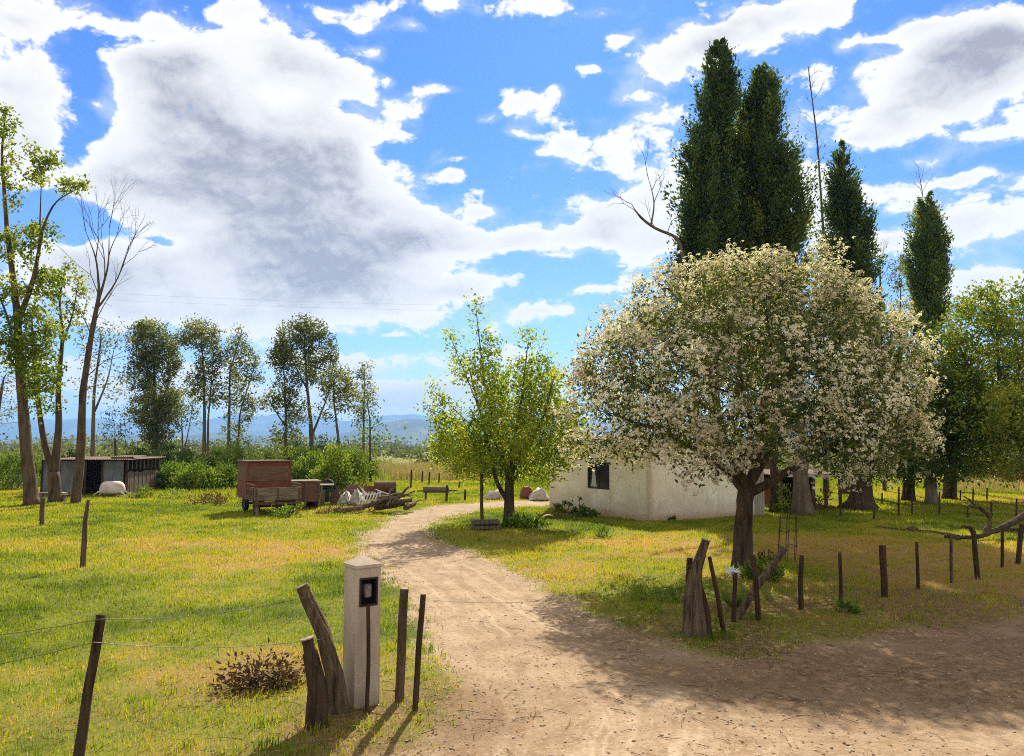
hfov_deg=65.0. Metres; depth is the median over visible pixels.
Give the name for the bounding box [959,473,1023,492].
dry grass
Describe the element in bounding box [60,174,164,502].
bare tree
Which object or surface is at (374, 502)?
timber log
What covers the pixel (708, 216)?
poplar tree
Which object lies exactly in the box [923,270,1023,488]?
shade tree
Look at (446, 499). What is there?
fence post
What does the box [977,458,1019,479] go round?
brush pile
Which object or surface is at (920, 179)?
dead tree
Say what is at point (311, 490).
crate cart
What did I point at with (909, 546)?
fence wire
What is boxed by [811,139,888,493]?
poplar tree
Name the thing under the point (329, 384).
gum tree
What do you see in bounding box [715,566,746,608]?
flower plant
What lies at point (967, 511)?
fence post
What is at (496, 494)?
sheet
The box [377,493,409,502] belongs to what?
timber log
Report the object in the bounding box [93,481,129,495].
tub
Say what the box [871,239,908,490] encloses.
dead tree
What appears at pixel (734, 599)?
stake
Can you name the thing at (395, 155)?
sky
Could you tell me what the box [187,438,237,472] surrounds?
bush
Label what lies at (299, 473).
bush
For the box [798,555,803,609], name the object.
fence post
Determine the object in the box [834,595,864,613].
weed plant
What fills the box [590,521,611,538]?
weed plant
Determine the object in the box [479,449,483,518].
prop pole
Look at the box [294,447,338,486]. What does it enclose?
bush
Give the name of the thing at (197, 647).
fence wire
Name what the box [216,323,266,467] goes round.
gum tree
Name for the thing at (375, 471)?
bush
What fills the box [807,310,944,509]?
shade tree
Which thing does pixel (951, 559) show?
fence post
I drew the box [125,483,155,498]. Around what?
weed plant
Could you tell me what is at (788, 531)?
tree guard
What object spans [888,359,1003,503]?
shade tree
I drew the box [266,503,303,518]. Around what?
weed plant
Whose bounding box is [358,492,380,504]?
slatted panel
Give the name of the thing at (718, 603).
stake
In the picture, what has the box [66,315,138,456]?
field tree
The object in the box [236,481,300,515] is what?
cart
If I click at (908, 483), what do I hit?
shade tree
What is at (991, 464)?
shed
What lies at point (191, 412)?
gum tree
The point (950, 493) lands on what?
shade tree
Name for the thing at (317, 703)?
log post
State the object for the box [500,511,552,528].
weed plant
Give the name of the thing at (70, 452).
bush
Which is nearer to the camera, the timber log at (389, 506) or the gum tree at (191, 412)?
the timber log at (389, 506)
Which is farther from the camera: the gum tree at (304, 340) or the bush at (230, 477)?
the gum tree at (304, 340)
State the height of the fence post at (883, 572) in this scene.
0.922 m
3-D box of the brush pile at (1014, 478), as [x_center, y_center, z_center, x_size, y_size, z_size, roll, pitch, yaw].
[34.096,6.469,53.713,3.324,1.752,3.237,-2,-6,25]
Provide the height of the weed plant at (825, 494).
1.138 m
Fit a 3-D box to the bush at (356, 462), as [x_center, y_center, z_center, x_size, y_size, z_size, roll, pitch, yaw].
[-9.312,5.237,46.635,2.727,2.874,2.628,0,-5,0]
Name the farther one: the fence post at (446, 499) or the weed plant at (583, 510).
the fence post at (446, 499)
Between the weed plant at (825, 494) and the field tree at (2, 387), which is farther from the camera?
the field tree at (2, 387)
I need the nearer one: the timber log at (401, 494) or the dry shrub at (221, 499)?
the timber log at (401, 494)
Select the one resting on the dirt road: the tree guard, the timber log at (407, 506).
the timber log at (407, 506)
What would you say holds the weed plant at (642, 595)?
on the ground at (398, 712)
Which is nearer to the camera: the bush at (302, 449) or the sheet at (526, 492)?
the sheet at (526, 492)
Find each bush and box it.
[0,448,41,489]
[8,455,42,482]
[37,447,75,475]
[108,440,164,466]
[148,440,192,469]
[153,455,199,490]
[164,457,236,491]
[167,445,215,474]
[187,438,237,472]
[196,459,237,490]
[212,437,256,475]
[234,446,279,469]
[272,443,304,467]
[288,436,321,465]
[291,459,315,479]
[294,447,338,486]
[306,441,362,490]
[310,432,344,458]
[334,444,374,489]
[352,448,381,482]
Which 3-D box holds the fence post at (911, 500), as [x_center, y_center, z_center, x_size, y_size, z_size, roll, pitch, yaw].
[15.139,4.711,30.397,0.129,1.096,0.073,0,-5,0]
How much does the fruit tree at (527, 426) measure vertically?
8.119 m
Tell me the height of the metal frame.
0.945 m
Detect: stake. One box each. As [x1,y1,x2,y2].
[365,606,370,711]
[394,587,408,701]
[412,593,425,710]
[685,558,692,588]
[708,556,725,632]
[731,572,737,621]
[750,554,761,620]
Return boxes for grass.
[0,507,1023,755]
[1,460,392,484]
[137,484,375,498]
[490,462,878,491]
[876,469,980,483]
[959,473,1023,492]
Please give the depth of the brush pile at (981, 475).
57.17 m
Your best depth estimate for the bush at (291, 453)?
57.62 m
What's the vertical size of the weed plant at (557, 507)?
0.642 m
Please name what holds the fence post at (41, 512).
on the ground at (398, 712)
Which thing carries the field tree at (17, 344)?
on the ground at (398, 712)
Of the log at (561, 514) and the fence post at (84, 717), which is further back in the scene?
the log at (561, 514)
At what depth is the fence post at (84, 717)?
6.39 m
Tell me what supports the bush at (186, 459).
on the ground at (398, 712)
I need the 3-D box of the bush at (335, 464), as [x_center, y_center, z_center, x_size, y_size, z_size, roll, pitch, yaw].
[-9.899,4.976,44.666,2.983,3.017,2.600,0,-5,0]
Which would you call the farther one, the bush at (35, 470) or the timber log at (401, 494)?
the bush at (35, 470)
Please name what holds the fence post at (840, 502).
on the ground at (398, 712)
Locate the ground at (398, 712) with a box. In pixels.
[0,450,1023,755]
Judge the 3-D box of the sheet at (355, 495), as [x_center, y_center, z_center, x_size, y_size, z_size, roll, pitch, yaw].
[-6.910,5.263,35.851,0.540,0.730,1.427,0,-5,0]
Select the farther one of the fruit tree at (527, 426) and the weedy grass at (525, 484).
the weedy grass at (525, 484)
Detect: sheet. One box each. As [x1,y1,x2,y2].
[317,490,325,505]
[330,490,338,504]
[337,490,350,504]
[338,484,367,499]
[349,488,364,504]
[364,486,374,497]
[483,489,502,498]
[520,486,532,498]
[529,487,548,499]
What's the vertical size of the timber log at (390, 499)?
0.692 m
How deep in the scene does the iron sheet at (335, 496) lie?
35.67 m
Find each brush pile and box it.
[958,464,998,481]
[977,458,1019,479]
[996,463,1023,483]
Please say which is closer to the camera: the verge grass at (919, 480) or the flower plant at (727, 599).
the flower plant at (727, 599)
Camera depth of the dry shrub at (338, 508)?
30.64 m
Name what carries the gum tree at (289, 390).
on the ground at (398, 712)
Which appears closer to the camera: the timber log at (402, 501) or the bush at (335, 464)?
the timber log at (402, 501)
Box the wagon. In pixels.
[237,460,292,496]
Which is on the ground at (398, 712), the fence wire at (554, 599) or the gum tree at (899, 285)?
the gum tree at (899, 285)
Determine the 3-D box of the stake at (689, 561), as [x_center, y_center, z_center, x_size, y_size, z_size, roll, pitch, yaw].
[2.401,2.993,10.986,0.167,1.054,0.089,0,-5,0]
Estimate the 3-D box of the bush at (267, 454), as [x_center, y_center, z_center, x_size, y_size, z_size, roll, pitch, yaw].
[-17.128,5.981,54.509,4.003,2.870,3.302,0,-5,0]
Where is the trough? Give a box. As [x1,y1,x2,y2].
[417,487,456,499]
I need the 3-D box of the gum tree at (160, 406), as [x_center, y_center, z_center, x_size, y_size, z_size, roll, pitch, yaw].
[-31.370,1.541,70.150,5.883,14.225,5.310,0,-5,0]
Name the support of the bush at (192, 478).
on the ground at (398, 712)
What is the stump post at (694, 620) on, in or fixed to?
on the ground at (398, 712)
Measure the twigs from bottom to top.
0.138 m
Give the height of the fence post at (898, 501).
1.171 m
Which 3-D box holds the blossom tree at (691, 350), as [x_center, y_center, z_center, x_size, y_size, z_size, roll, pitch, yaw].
[4.903,0.370,16.831,8.556,7.203,6.838,0,-5,0]
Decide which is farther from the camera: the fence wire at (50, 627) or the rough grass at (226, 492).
the rough grass at (226, 492)
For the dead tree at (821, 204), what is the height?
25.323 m
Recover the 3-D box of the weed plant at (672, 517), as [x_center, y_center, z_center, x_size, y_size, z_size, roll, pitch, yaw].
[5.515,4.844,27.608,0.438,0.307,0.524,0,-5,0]
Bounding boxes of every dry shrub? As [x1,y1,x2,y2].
[184,489,241,504]
[201,637,306,703]
[314,499,374,514]
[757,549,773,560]
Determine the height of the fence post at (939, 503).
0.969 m
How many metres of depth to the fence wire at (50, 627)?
6.25 m
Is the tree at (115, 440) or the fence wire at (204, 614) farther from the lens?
the tree at (115, 440)
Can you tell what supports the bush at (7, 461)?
on the ground at (398, 712)
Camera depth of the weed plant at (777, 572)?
15.27 m
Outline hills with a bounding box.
[0,418,964,448]
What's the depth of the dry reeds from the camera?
65.41 m
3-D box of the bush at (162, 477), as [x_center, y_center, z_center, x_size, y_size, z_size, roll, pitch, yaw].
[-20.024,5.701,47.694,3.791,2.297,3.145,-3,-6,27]
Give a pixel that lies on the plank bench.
(42, 494)
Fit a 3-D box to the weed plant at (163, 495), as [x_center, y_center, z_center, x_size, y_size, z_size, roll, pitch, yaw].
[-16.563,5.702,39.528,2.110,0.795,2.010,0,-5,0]
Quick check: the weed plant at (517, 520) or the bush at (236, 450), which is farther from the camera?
the bush at (236, 450)
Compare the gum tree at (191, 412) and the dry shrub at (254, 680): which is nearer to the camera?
the dry shrub at (254, 680)
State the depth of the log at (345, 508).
31.42 m
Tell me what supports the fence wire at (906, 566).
attached to the fence post at (840, 574)
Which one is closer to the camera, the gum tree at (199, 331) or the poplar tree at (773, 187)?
the poplar tree at (773, 187)
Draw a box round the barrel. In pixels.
[374,481,395,493]
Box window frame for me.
[588,462,609,489]
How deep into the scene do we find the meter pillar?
7.83 m
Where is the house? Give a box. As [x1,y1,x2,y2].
[549,435,764,521]
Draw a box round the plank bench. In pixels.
[39,492,69,501]
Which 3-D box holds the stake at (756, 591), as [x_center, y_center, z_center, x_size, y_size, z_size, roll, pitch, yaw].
[3.558,3.075,11.697,0.143,1.002,0.085,0,-5,0]
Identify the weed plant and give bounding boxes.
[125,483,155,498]
[156,486,191,498]
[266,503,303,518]
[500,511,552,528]
[551,500,578,513]
[575,505,600,516]
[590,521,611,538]
[628,584,684,602]
[668,515,676,520]
[726,555,793,582]
[770,482,792,513]
[811,486,834,510]
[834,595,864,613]
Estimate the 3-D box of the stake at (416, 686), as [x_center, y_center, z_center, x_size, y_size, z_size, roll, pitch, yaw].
[-0.888,2.638,7.659,0.125,1.144,0.061,0,-5,0]
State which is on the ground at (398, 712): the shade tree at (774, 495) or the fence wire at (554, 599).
the shade tree at (774, 495)
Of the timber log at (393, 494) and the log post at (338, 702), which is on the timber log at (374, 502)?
the timber log at (393, 494)
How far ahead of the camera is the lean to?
36.01 m
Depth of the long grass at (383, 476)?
57.00 m
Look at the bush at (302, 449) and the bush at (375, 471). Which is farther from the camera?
the bush at (302, 449)
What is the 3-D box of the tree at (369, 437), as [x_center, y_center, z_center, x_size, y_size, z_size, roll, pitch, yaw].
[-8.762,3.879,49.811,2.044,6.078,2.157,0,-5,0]
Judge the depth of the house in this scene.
28.55 m
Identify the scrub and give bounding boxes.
[0,425,1021,465]
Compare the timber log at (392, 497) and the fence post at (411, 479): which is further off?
the fence post at (411, 479)
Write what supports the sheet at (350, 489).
on the ground at (398, 712)
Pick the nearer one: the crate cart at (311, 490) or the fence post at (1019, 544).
the fence post at (1019, 544)
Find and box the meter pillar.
[342,555,382,708]
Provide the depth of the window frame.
30.08 m
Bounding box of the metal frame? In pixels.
[320,484,333,502]
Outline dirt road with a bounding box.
[349,500,1023,755]
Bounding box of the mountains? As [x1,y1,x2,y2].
[0,413,1011,439]
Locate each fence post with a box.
[39,498,44,525]
[73,614,105,755]
[80,500,89,566]
[410,470,411,487]
[445,485,447,501]
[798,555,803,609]
[838,552,842,607]
[839,490,841,515]
[879,545,887,596]
[898,487,899,515]
[911,488,912,513]
[915,542,919,589]
[938,491,939,514]
[949,536,953,582]
[966,507,968,517]
[971,530,980,578]
[1000,527,1003,567]
[1015,498,1017,515]
[1015,523,1023,563]
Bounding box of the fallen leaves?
[0,496,1023,755]
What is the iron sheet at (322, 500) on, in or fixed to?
on the ground at (398, 712)
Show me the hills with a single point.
(415, 427)
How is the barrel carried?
on the ground at (398, 712)
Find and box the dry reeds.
[366,459,503,480]
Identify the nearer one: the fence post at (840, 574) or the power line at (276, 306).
the fence post at (840, 574)
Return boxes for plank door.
[754,457,764,514]
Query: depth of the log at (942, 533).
24.19 m
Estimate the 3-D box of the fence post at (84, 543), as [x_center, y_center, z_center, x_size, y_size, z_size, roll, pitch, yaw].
[-9.098,3.336,17.106,0.140,1.474,0.121,3,-6,-31]
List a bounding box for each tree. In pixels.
[0,102,95,505]
[0,346,28,444]
[26,256,94,502]
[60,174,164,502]
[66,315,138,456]
[95,403,133,455]
[118,315,188,456]
[168,313,235,457]
[170,386,206,452]
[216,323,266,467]
[254,334,312,458]
[267,312,339,459]
[310,363,367,448]
[347,359,384,452]
[356,392,386,483]
[413,288,592,522]
[542,234,951,569]
[605,140,698,444]
[658,36,748,420]
[728,60,824,474]
[747,362,801,511]
[761,364,859,515]
[798,66,833,491]
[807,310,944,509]
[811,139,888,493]
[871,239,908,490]
[873,305,976,500]
[883,251,913,480]
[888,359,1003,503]
[896,190,956,487]
[906,155,932,198]
[910,341,1019,499]
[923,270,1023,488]
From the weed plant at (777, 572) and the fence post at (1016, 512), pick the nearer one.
the weed plant at (777, 572)
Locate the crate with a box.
[471,519,499,529]
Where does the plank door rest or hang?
in the house
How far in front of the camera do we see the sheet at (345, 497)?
35.34 m
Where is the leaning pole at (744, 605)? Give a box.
[736,546,786,619]
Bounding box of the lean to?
[764,469,844,507]
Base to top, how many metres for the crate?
0.360 m
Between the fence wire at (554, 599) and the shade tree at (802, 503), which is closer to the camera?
the fence wire at (554, 599)
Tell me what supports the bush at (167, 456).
on the ground at (398, 712)
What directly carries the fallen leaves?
on the dirt road
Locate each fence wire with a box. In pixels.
[1,619,100,634]
[1,642,93,663]
[94,638,323,647]
[105,596,306,619]
[426,562,695,602]
[810,545,1014,580]
[812,527,1018,558]
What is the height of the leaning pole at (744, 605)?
1.114 m
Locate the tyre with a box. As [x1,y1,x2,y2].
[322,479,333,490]
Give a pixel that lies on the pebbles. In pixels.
(661, 734)
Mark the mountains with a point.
(259, 427)
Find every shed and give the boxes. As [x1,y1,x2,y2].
[39,455,160,494]
[941,454,1023,469]
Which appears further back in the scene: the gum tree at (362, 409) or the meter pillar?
the gum tree at (362, 409)
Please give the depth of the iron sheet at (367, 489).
40.62 m
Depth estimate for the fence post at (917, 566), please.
14.41 m
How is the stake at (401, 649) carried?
on the ground at (398, 712)
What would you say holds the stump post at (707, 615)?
on the ground at (398, 712)
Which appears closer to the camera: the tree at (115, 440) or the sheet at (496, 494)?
the sheet at (496, 494)
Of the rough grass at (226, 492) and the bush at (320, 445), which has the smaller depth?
the rough grass at (226, 492)
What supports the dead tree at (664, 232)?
on the ground at (398, 712)
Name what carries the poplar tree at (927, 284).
on the ground at (398, 712)
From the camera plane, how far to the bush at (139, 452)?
61.18 m
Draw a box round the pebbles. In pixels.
[360,516,1023,755]
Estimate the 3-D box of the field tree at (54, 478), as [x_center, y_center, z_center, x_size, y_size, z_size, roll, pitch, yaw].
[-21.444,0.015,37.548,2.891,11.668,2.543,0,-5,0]
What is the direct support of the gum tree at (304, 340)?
on the ground at (398, 712)
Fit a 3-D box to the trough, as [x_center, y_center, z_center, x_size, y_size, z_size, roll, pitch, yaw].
[-3.666,5.624,39.038,1.958,0.699,0.348,0,-5,3]
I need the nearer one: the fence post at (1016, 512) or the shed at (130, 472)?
the fence post at (1016, 512)
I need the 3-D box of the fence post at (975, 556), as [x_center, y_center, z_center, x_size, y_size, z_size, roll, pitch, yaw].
[8.967,3.447,15.523,0.126,0.988,0.098,0,-5,0]
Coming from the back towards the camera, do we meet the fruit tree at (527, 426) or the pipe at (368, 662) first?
the fruit tree at (527, 426)
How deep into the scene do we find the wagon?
31.44 m
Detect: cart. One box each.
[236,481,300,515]
[291,479,322,507]
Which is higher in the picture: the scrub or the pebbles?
the scrub
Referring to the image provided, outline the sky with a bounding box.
[0,0,1023,423]
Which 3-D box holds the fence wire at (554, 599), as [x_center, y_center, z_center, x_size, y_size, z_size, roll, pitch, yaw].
[0.848,2.384,9.259,4.627,0.250,0.004,5,-7,-43]
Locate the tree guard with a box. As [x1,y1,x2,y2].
[777,514,798,561]
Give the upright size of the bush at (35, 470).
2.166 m
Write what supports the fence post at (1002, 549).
on the ground at (398, 712)
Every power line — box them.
[36,296,451,310]
[91,292,466,305]
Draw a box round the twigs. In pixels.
[0,542,1023,755]
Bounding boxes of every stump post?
[681,538,710,637]
[702,586,711,634]
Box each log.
[334,506,363,512]
[362,502,373,508]
[371,495,396,505]
[374,503,405,509]
[376,498,411,507]
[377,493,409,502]
[378,492,400,498]
[386,488,392,505]
[392,486,408,503]
[403,501,416,509]
[541,513,569,515]
[876,526,959,535]
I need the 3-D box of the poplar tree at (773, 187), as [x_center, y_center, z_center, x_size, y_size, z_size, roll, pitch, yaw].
[12.826,-5.087,40.215,5.181,22.322,5.190,0,-5,0]
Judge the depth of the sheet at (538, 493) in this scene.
38.63 m
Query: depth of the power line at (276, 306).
120.80 m
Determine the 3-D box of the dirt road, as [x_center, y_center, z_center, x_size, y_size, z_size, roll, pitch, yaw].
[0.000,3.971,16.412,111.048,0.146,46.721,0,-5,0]
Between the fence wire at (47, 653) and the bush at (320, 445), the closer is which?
the fence wire at (47, 653)
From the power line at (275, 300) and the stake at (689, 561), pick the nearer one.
the stake at (689, 561)
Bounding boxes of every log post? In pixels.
[295,583,349,714]
[300,635,328,730]

